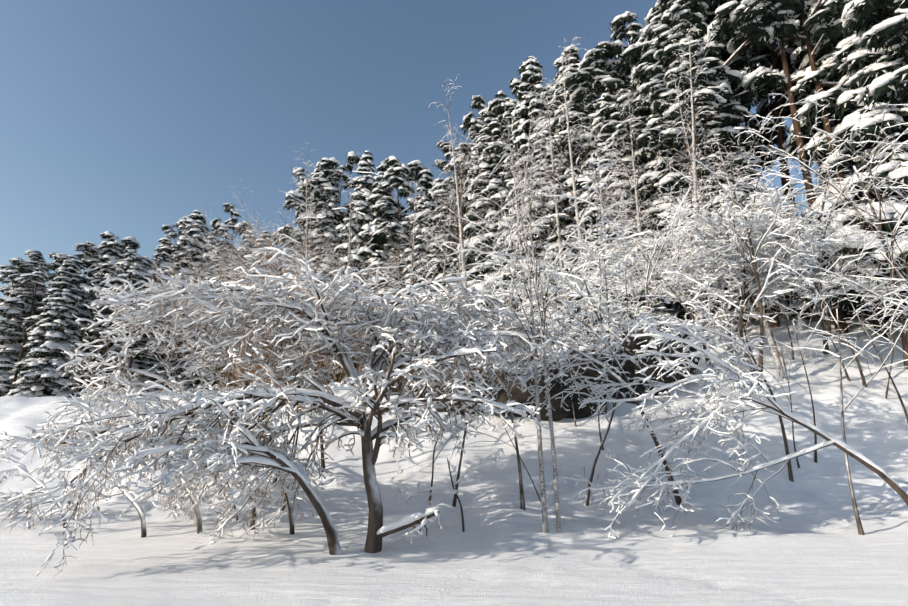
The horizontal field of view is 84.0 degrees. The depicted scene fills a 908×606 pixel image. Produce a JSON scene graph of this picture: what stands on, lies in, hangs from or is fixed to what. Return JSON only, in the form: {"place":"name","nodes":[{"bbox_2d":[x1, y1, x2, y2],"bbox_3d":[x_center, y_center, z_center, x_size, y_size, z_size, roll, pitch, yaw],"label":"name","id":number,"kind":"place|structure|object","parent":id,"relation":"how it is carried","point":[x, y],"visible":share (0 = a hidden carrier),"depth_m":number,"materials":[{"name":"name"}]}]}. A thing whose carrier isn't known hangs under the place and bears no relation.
{"place":"outdoors","nodes":[
{"label":"outdoors","id":0,"kind":"place"},
{"bbox_2d":[0,0,819,393],"label":"sky","id":1,"kind":"structure","parent":0,"point":[122,118],"materials":[{"name":"blue"}]},
{"bbox_2d":[0,312,907,605],"bbox_3d":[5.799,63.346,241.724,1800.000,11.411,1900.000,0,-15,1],"label":"ground snow","id":2,"kind":"structure","parent":0,"point":[814,548],"depth_m":8.20,"materials":[{"name":"white snow"}]},
{"bbox_2d":[0,258,49,362],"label":"pine tree","id":3,"kind":"object","parent":2,"relation":"on","point":[11,270],"visible":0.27,"depth_m":43.31,"materials":[{"name":"green plant"}]},
{"bbox_2d":[0,259,54,396],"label":"spruce tree","id":4,"kind":"object","parent":2,"relation":"on","point":[10,352],"visible":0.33,"depth_m":41.99,"materials":[{"name":"green plant"}]},
{"bbox_2d":[0,448,66,527],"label":"willow tree","id":5,"kind":"object","parent":2,"relation":"on","point":[20,467],"visible":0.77,"depth_m":8.44,"materials":[{"name":"white plant"}]},
{"bbox_2d":[0,249,78,389],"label":"pine tree","id":6,"kind":"object","parent":2,"relation":"on","point":[38,276],"visible":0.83,"depth_m":41.66,"materials":[{"name":"white plant"}]},
{"bbox_2d":[7,255,85,397],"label":"spruce tree","id":7,"kind":"object","parent":2,"relation":"on","point":[34,365],"visible":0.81,"depth_m":39.39,"materials":[{"name":"white plant"}]},
{"bbox_2d":[0,415,146,537],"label":"willow tree","id":8,"kind":"object","parent":2,"relation":"on","point":[57,437],"visible":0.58,"depth_m":8.00,"materials":[{"name":"white plant"}]},
{"bbox_2d":[46,242,104,378],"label":"pine tree","id":9,"kind":"object","parent":2,"relation":"on","point":[61,257],"visible":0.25,"depth_m":49.49,"materials":[{"name":"white plant"}]},
{"bbox_2d":[11,369,201,533],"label":"willow tree","id":10,"kind":"object","parent":2,"relation":"on","point":[42,425],"visible":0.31,"depth_m":8.51,"materials":[{"name":"white plant"}]},
{"bbox_2d":[81,255,142,388],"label":"pine tree","id":11,"kind":"object","parent":2,"relation":"on","point":[103,269],"visible":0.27,"depth_m":44.85,"materials":[{"name":"white plant"}]},
{"bbox_2d":[84,231,141,345],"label":"pine tree","id":12,"kind":"object","parent":2,"relation":"on","point":[112,245],"visible":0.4,"depth_m":50.26,"materials":[{"name":"white plant"}]},
{"bbox_2d":[80,247,150,386],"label":"pine tree","id":13,"kind":"object","parent":2,"relation":"on","point":[136,270],"visible":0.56,"depth_m":40.97,"materials":[{"name":"white plant"}]},
{"bbox_2d":[95,264,172,396],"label":"spruce tree","id":14,"kind":"object","parent":2,"relation":"on","point":[149,359],"visible":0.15,"depth_m":45.16,"materials":[{"name":"white plant"}]},
{"bbox_2d":[112,253,163,393],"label":"pine tree","id":15,"kind":"object","parent":2,"relation":"on","point":[141,261],"visible":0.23,"depth_m":41.96,"materials":[{"name":"white plant"}]},
{"bbox_2d":[109,236,174,390],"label":"spruce tree","id":16,"kind":"object","parent":2,"relation":"on","point":[162,247],"visible":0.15,"depth_m":55.33,"materials":[{"name":"white plant"}]},
{"bbox_2d":[45,352,255,529],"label":"willow tree","id":17,"kind":"object","parent":2,"relation":"on","point":[127,383],"visible":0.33,"depth_m":8.02,"materials":[{"name":"white plant"}]},
{"bbox_2d":[156,216,194,272],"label":"pine tree","id":18,"kind":"object","parent":2,"relation":"on","point":[180,224],"visible":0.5,"depth_m":56.56,"materials":[{"name":"white plant"}]},
{"bbox_2d":[160,210,211,390],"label":"spruce tree","id":19,"kind":"object","parent":2,"relation":"on","point":[197,217],"visible":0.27,"depth_m":56.37,"materials":[{"name":"white plant"}]},
{"bbox_2d":[164,273,220,390],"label":"spruce tree","id":20,"kind":"object","parent":2,"relation":"on","point":[178,369],"visible":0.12,"depth_m":44.93,"materials":[{"name":"white plant"}]},
{"bbox_2d":[141,231,253,386],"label":"golden tree","id":21,"kind":"object","parent":2,"relation":"on","point":[179,333],"visible":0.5,"depth_m":26.20,"materials":[{"name":"white plant"}]},
{"bbox_2d":[181,263,250,391],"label":"spruce tree","id":22,"kind":"object","parent":2,"relation":"on","point":[197,382],"visible":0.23,"depth_m":42.42,"materials":[{"name":"white plant"}]},
{"bbox_2d":[201,203,250,287],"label":"pine tree","id":23,"kind":"object","parent":2,"relation":"on","point":[229,207],"visible":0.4,"depth_m":56.39,"materials":[{"name":"white plant"}]},
{"bbox_2d":[201,378,294,534],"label":"willow tree","id":24,"kind":"object","parent":2,"relation":"on","point":[214,393],"visible":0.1,"depth_m":7.81,"materials":[{"name":"brown plant"}]},
{"bbox_2d":[164,177,342,384],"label":"golden tree","id":25,"kind":"object","parent":2,"relation":"on","point":[234,255],"visible":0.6,"depth_m":22.17,"materials":[{"name":"brown plant"}]},
{"bbox_2d":[200,206,331,383],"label":"golden tree","id":26,"kind":"object","parent":2,"relation":"on","point":[270,238],"visible":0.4,"depth_m":32.04,"materials":[{"name":"white plant"}]},
{"bbox_2d":[0,247,577,577],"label":"willow tree","id":27,"kind":"object","parent":2,"relation":"on","point":[273,308],"visible":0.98,"depth_m":7.31,"materials":[{"name":"white plant"}]},
{"bbox_2d":[271,167,331,297],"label":"pine tree","id":28,"kind":"object","parent":2,"relation":"on","point":[297,171],"visible":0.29,"depth_m":55.76,"materials":[{"name":"white plant"}]},
{"bbox_2d":[244,210,361,382],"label":"golden tree","id":29,"kind":"object","parent":2,"relation":"on","point":[316,267],"visible":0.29,"depth_m":31.04,"materials":[{"name":"white plant"}]},
{"bbox_2d":[276,143,340,385],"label":"birch tree","id":30,"kind":"object","parent":2,"relation":"on","point":[307,225],"visible":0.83,"depth_m":37.49,"materials":[{"name":"white plant"}]},
{"bbox_2d":[288,179,341,387],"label":"spruce tree","id":31,"kind":"object","parent":2,"relation":"on","point":[333,215],"visible":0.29,"depth_m":55.01,"materials":[{"name":"white plant"}]},
{"bbox_2d":[296,151,360,277],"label":"pine tree","id":32,"kind":"object","parent":2,"relation":"on","point":[333,172],"visible":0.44,"depth_m":55.08,"materials":[{"name":"white plant"}]},
{"bbox_2d":[246,164,418,471],"bbox_3d":[-2.910,0.281,10.312,3.708,6.301,2.307,-6,-16,21],"label":"tree sapling","id":33,"kind":"object","parent":2,"relation":"on","point":[322,446],"visible":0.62,"depth_m":10.41,"materials":[{"name":"white plant"}]},
{"bbox_2d":[309,154,371,382],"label":"birch tree","id":34,"kind":"object","parent":2,"relation":"on","point":[349,246],"visible":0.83,"depth_m":40.49,"materials":[{"name":"white plant"}]},
{"bbox_2d":[319,151,380,384],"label":"spruce tree","id":35,"kind":"object","parent":2,"relation":"on","point":[364,188],"visible":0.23,"depth_m":52.12,"materials":[{"name":"white plant"}]},
{"bbox_2d":[36,317,699,443],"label":"rock ledges","id":36,"kind":"object","parent":2,"relation":"on","point":[630,366],"visible":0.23,"depth_m":12.71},
{"bbox_2d":[339,161,406,382],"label":"spruce tree","id":37,"kind":"object","parent":2,"relation":"on","point":[378,254],"visible":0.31,"depth_m":51.22,"materials":[{"name":"white plant"}]},
{"bbox_2d":[327,233,433,385],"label":"golden tree","id":38,"kind":"object","parent":2,"relation":"on","point":[387,271],"visible":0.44,"depth_m":33.49,"materials":[{"name":"white plant"}]},
{"bbox_2d":[360,156,430,295],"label":"pine tree","id":39,"kind":"object","parent":2,"relation":"on","point":[396,171],"visible":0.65,"depth_m":49.35,"materials":[{"name":"white plant"}]},
{"bbox_2d":[380,167,439,325],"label":"birch tree","id":40,"kind":"object","parent":2,"relation":"on","point":[414,234],"visible":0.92,"depth_m":36.88,"materials":[{"name":"white plant"}]},
{"bbox_2d":[401,166,437,321],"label":"spruce tree","id":41,"kind":"object","parent":2,"relation":"on","point":[425,176],"visible":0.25,"depth_m":47.71,"materials":[{"name":"white plant"}]},
{"bbox_2d":[374,216,486,335],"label":"bare tree","id":42,"kind":"object","parent":2,"relation":"on","point":[426,265],"visible":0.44,"depth_m":20.30,"materials":[{"name":"white plant"}]},
{"bbox_2d":[413,184,464,331],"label":"spruce tree","id":43,"kind":"object","parent":2,"relation":"on","point":[439,271],"visible":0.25,"depth_m":42.37,"materials":[{"name":"white plant"}]},
{"bbox_2d":[395,416,504,531],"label":"bank tree","id":44,"kind":"object","parent":2,"relation":"on","point":[444,488],"visible":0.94,"depth_m":7.97,"materials":[{"name":"brown plant"}]},
{"bbox_2d":[411,125,489,300],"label":"birch tree","id":45,"kind":"object","parent":2,"relation":"on","point":[434,227],"visible":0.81,"depth_m":31.26,"materials":[{"name":"white plant"}]},
{"bbox_2d":[415,140,488,317],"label":"pine tree","id":46,"kind":"object","parent":2,"relation":"on","point":[437,187],"visible":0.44,"depth_m":41.41,"materials":[{"name":"white plant"}]},
{"bbox_2d":[428,78,494,320],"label":"birch tree","id":47,"kind":"object","parent":2,"relation":"on","point":[461,223],"visible":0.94,"depth_m":30.11,"materials":[{"name":"white plant"}]},
{"bbox_2d":[428,391,497,504],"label":"bank tree","id":48,"kind":"object","parent":2,"relation":"on","point":[456,432],"visible":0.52,"depth_m":9.65,"materials":[{"name":"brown plant"}]},
{"bbox_2d":[447,95,500,265],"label":"pine tree","id":49,"kind":"object","parent":2,"relation":"on","point":[473,125],"visible":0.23,"depth_m":41.03,"materials":[{"name":"white plant"}]},
{"bbox_2d":[407,154,544,323],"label":"tree sapling","id":50,"kind":"object","parent":2,"relation":"on","point":[441,248],"visible":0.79,"depth_m":14.24,"materials":[{"name":"white plant"}]},
{"bbox_2d":[450,108,515,351],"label":"spruce tree","id":51,"kind":"object","parent":2,"relation":"on","point":[494,126],"visible":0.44,"depth_m":36.93,"materials":[{"name":"white plant"}]},
{"bbox_2d":[419,192,549,506],"bbox_3d":[1.133,1.175,10.417,3.394,5.935,3.996,-9,-23,39],"label":"tree sapling","id":52,"kind":"object","parent":2,"relation":"on","point":[456,486],"visible":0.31,"depth_m":9.58,"materials":[{"name":"white plant"}]},
{"bbox_2d":[478,90,532,233],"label":"pine tree","id":53,"kind":"object","parent":2,"relation":"on","point":[499,106],"visible":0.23,"depth_m":36.91,"materials":[{"name":"white plant"}]},
{"bbox_2d":[478,94,552,349],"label":"birch tree","id":54,"kind":"object","parent":2,"relation":"on","point":[508,197],"visible":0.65,"depth_m":25.86,"materials":[{"name":"white plant"}]},
{"bbox_2d":[483,56,555,347],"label":"spruce tree","id":55,"kind":"object","parent":2,"relation":"on","point":[527,68],"visible":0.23,"depth_m":34.12,"materials":[{"name":"white plant"}]},
{"bbox_2d":[492,107,547,353],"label":"birch tree","id":56,"kind":"object","parent":2,"relation":"on","point":[517,216],"visible":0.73,"depth_m":23.27,"materials":[{"name":"white plant"}]},
{"bbox_2d":[478,119,564,532],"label":"birch tree","id":57,"kind":"object","parent":2,"relation":"on","point":[543,492],"visible":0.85,"depth_m":8.66,"materials":[{"name":"white plant"}]},
{"bbox_2d":[468,210,611,509],"bbox_3d":[1.251,0.905,10.727,3.734,6.424,2.240,-11,-18,35],"label":"tree sapling","id":58,"kind":"object","parent":2,"relation":"on","point":[522,503],"visible":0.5,"depth_m":10.47,"materials":[{"name":"brown plant"}]},
{"bbox_2d":[403,152,682,504],"bbox_3d":[1.770,0.970,10.780,5.250,6.938,5.555,0,-15,1],"label":"tree","id":59,"kind":"object","parent":2,"relation":"on","point":[589,298],"visible":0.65,"depth_m":9.66,"materials":[{"name":"white plant"}]},
{"bbox_2d":[496,127,598,338],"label":"spruce tree","id":60,"kind":"object","parent":2,"relation":"on","point":[564,234],"visible":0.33,"depth_m":27.33,"materials":[{"name":"white plant"}]},
{"bbox_2d":[505,140,589,532],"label":"birch tree","id":61,"kind":"object","parent":2,"relation":"on","point":[556,493],"visible":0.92,"depth_m":8.47,"materials":[{"name":"white plant"}]},
{"bbox_2d":[516,78,588,345],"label":"birch tree","id":62,"kind":"object","parent":2,"relation":"on","point":[558,234],"visible":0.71,"depth_m":24.96,"materials":[{"name":"white plant"}]},
{"bbox_2d":[537,44,617,332],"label":"spruce tree","id":63,"kind":"object","parent":2,"relation":"on","point":[574,61],"visible":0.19,"depth_m":28.74,"materials":[{"name":"white plant"}]},
{"bbox_2d":[527,35,646,337],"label":"birch tree","id":64,"kind":"object","parent":2,"relation":"on","point":[574,194],"visible":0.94,"depth_m":22.09,"materials":[{"name":"white plant"}]},
{"bbox_2d":[547,39,643,190],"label":"pine tree","id":65,"kind":"object","parent":2,"relation":"on","point":[596,67],"visible":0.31,"depth_m":26.83,"materials":[{"name":"white plant"}]},
{"bbox_2d":[576,89,643,329],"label":"birch tree","id":66,"kind":"object","parent":2,"relation":"on","point":[603,225],"visible":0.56,"depth_m":22.67,"materials":[{"name":"white plant"}]},
{"bbox_2d":[557,179,672,333],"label":"bare tree","id":67,"kind":"object","parent":2,"relation":"on","point":[614,251],"visible":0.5,"depth_m":19.24,"materials":[{"name":"white plant"}]},
{"bbox_2d":[592,11,646,93],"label":"pine tree","id":68,"kind":"object","parent":2,"relation":"on","point":[617,28],"visible":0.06,"depth_m":33.11,"materials":[{"name":"white plant"}]},
{"bbox_2d":[570,93,677,329],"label":"spruce tree","id":69,"kind":"object","parent":2,"relation":"on","point":[605,107],"visible":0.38,"depth_m":24.48,"materials":[{"name":"white plant"}]},
{"bbox_2d":[493,227,763,505],"bbox_3d":[3.529,1.442,9.612,5.408,5.503,3.850,0,-15,1],"label":"tree","id":70,"kind":"object","parent":2,"relation":"on","point":[624,359],"visible":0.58,"depth_m":9.54,"materials":[{"name":"white plant"}]},
{"bbox_2d":[599,87,666,316],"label":"birch tree","id":71,"kind":"object","parent":2,"relation":"on","point":[637,200],"visible":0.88,"depth_m":20.03,"materials":[{"name":"white plant"}]},
{"bbox_2d":[575,175,711,365],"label":"bare tree","id":72,"kind":"object","parent":2,"relation":"on","point":[679,299],"visible":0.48,"depth_m":17.21,"materials":[{"name":"white plant"}]},
{"bbox_2d":[590,180,713,395],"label":"bare tree","id":73,"kind":"object","parent":2,"relation":"on","point":[652,268],"visible":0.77,"depth_m":14.62,"materials":[{"name":"white plant"}]},
{"bbox_2d":[611,57,706,320],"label":"pine tree","id":74,"kind":"object","parent":2,"relation":"on","point":[651,123],"visible":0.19,"depth_m":23.41,"materials":[{"name":"green plant"}]},
{"bbox_2d":[615,0,733,324],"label":"pine tree","id":75,"kind":"object","parent":2,"relation":"on","point":[658,23],"visible":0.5,"depth_m":23.39,"materials":[{"name":"green plant"}]},
{"bbox_2d":[598,38,753,334],"bbox_3d":[9.922,-6.440,24.620,6.378,16.296,6.448,1,-15,-2],"label":"spruce tree","id":76,"kind":"object","parent":2,"relation":"on","point":[650,192],"visible":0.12,"depth_m":22.43,"materials":[{"name":"white plant"}]},
{"bbox_2d":[620,235,754,337],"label":"tree","id":77,"kind":"object","parent":2,"relation":"on","point":[684,291],"visible":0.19,"depth_m":17.70,"materials":[{"name":"white plant"}]},
{"bbox_2d":[629,39,750,342],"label":"pine tree","id":78,"kind":"object","parent":2,"relation":"on","point":[646,73],"visible":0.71,"depth_m":20.93,"materials":[{"name":"green plant"}]},
{"bbox_2d":[651,54,734,355],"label":"birch tree","id":79,"kind":"object","parent":2,"relation":"on","point":[700,200],"visible":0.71,"depth_m":18.77,"materials":[{"name":"white plant"}]},
{"bbox_2d":[646,11,746,362],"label":"birch tree","id":80,"kind":"object","parent":2,"relation":"on","point":[694,143],"visible":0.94,"depth_m":17.79,"materials":[{"name":"white plant"}]},
{"bbox_2d":[633,190,794,339],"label":"tree","id":81,"kind":"object","parent":2,"relation":"on","point":[676,249],"visible":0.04,"depth_m":20.60,"materials":[{"name":"white plant"}]},
{"bbox_2d":[664,25,778,170],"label":"pine tree","id":82,"kind":"object","parent":2,"relation":"on","point":[759,149],"visible":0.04,"depth_m":27.54,"materials":[{"name":"green plant"}]},
{"bbox_2d":[651,245,793,481],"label":"tree","id":83,"kind":"object","parent":2,"relation":"on","point":[740,360],"visible":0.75,"depth_m":10.55,"materials":[{"name":"white plant"}]},
{"bbox_2d":[545,316,907,538],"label":"tree","id":84,"kind":"object","parent":2,"relation":"on","point":[772,407],"visible":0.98,"depth_m":8.13,"materials":[{"name":"white plant"}]},
{"bbox_2d":[650,0,811,327],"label":"pine tree","id":85,"kind":"object","parent":2,"relation":"on","point":[744,11],"visible":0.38,"depth_m":21.76,"materials":[{"name":"green plant"}]},
{"bbox_2d":[641,179,839,371],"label":"tree","id":86,"kind":"object","parent":2,"relation":"on","point":[726,266],"visible":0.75,"depth_m":14.26,"materials":[{"name":"white plant"}]},
{"bbox_2d":[694,129,786,379],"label":"birch tree","id":87,"kind":"object","parent":2,"relation":"on","point":[769,335],"visible":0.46,"depth_m":15.47,"materials":[{"name":"white plant"}]},
{"bbox_2d":[657,6,824,321],"bbox_3d":[12.030,-7.204,23.335,6.135,17.375,6.203,12,-20,-38],"label":"spruce tree","id":88,"kind":"object","parent":2,"relation":"on","point":[737,111],"visible":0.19,"depth_m":21.91,"materials":[{"name":"green plant"}]},
{"bbox_2d":[658,92,824,393],"bbox_3d":[7.875,-1.495,14.643,5.204,8.174,5.412,4,-5,-36],"label":"bare tree","id":89,"kind":"object","parent":2,"relation":"on","point":[755,269],"visible":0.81,"depth_m":13.64,"materials":[{"name":"white plant"}]},
{"bbox_2d":[666,177,848,370],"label":"tree","id":90,"kind":"object","parent":2,"relation":"on","point":[812,232],"visible":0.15,"depth_m":15.72,"materials":[{"name":"white plant"}]},
{"bbox_2d":[740,63,788,181],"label":"pine tree","id":91,"kind":"object","parent":2,"relation":"on","point":[756,126],"visible":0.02,"depth_m":30.52,"materials":[{"name":"green plant"}]},
{"bbox_2d":[724,39,829,319],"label":"pine tree","id":92,"kind":"object","parent":2,"relation":"on","point":[737,63],"visible":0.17,"depth_m":23.74,"materials":[{"name":"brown plant"}]},
{"bbox_2d":[749,37,814,308],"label":"pine tree","id":93,"kind":"object","parent":2,"relation":"on","point":[764,108],"visible":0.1,"depth_m":26.26,"materials":[{"name":"brown plant"}]},
{"bbox_2d":[715,301,852,467],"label":"tree sapling","id":94,"kind":"object","parent":2,"relation":"on","point":[798,465],"visible":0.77,"depth_m":10.81,"materials":[{"name":"brown plant"}]},
{"bbox_2d":[706,192,883,387],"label":"bare tree","id":95,"kind":"object","parent":2,"relation":"on","point":[857,362],"visible":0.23,"depth_m":14.34,"materials":[{"name":"white plant"}]},
{"bbox_2d":[736,272,856,462],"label":"tree sapling","id":96,"kind":"object","parent":2,"relation":"on","point":[815,452],"visible":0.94,"depth_m":11.30,"materials":[{"name":"brown plant"}]},
{"bbox_2d":[704,0,889,337],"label":"pine tree","id":97,"kind":"object","parent":2,"relation":"on","point":[724,20],"visible":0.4,"depth_m":21.32,"materials":[{"name":"green plant"}]},
{"bbox_2d":[700,0,902,333],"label":"pine tree","id":98,"kind":"object","parent":2,"relation":"on","point":[788,27],"visible":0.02,"depth_m":21.07,"materials":[{"name":"brown plant"}]},
{"bbox_2d":[732,255,907,534],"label":"tree sapling","id":99,"kind":"object","parent":2,"relation":"on","point":[859,523],"visible":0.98,"depth_m":8.63,"materials":[{"name":"brown plant"}]},
{"bbox_2d":[737,88,907,353],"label":"bare tree","id":100,"kind":"object","parent":2,"relation":"on","point":[825,199],"visible":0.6,"depth_m":16.08,"materials":[{"name":"white plant"}]},
{"bbox_2d":[756,97,907,368],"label":"bare tree","id":101,"kind":"object","parent":2,"relation":"on","point":[903,340],"visible":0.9,"depth_m":15.43,"materials":[{"name":"white plant"}]},
{"bbox_2d":[765,171,907,350],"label":"bare tree","id":102,"kind":"object","parent":2,"relation":"on","point":[890,300],"visible":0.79,"depth_m":13.29,"materials":[{"name":"white plant"}]},
{"bbox_2d":[780,0,907,320],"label":"spruce tree","id":103,"kind":"object","parent":2,"relation":"on","point":[844,109],"visible":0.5,"depth_m":19.18,"materials":[{"name":"green plant"}]},
{"bbox_2d":[794,221,907,422],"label":"tree sapling","id":104,"kind":"object","parent":2,"relation":"on","point":[900,398],"visible":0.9,"depth_m":12.51,"materials":[{"name":"brown plant"}]},
{"bbox_2d":[802,0,907,106],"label":"pine tree","id":105,"kind":"object","parent":2,"relation":"on","point":[887,33],"visible":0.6,"depth_m":18.25,"materials":[{"name":"white plant"}]},
{"bbox_2d":[834,0,907,113],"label":"pine tree","id":106,"kind":"object","parent":2,"relation":"on","point":[892,87],"visible":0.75,"depth_m":18.12,"materials":[{"name":"white plant"}]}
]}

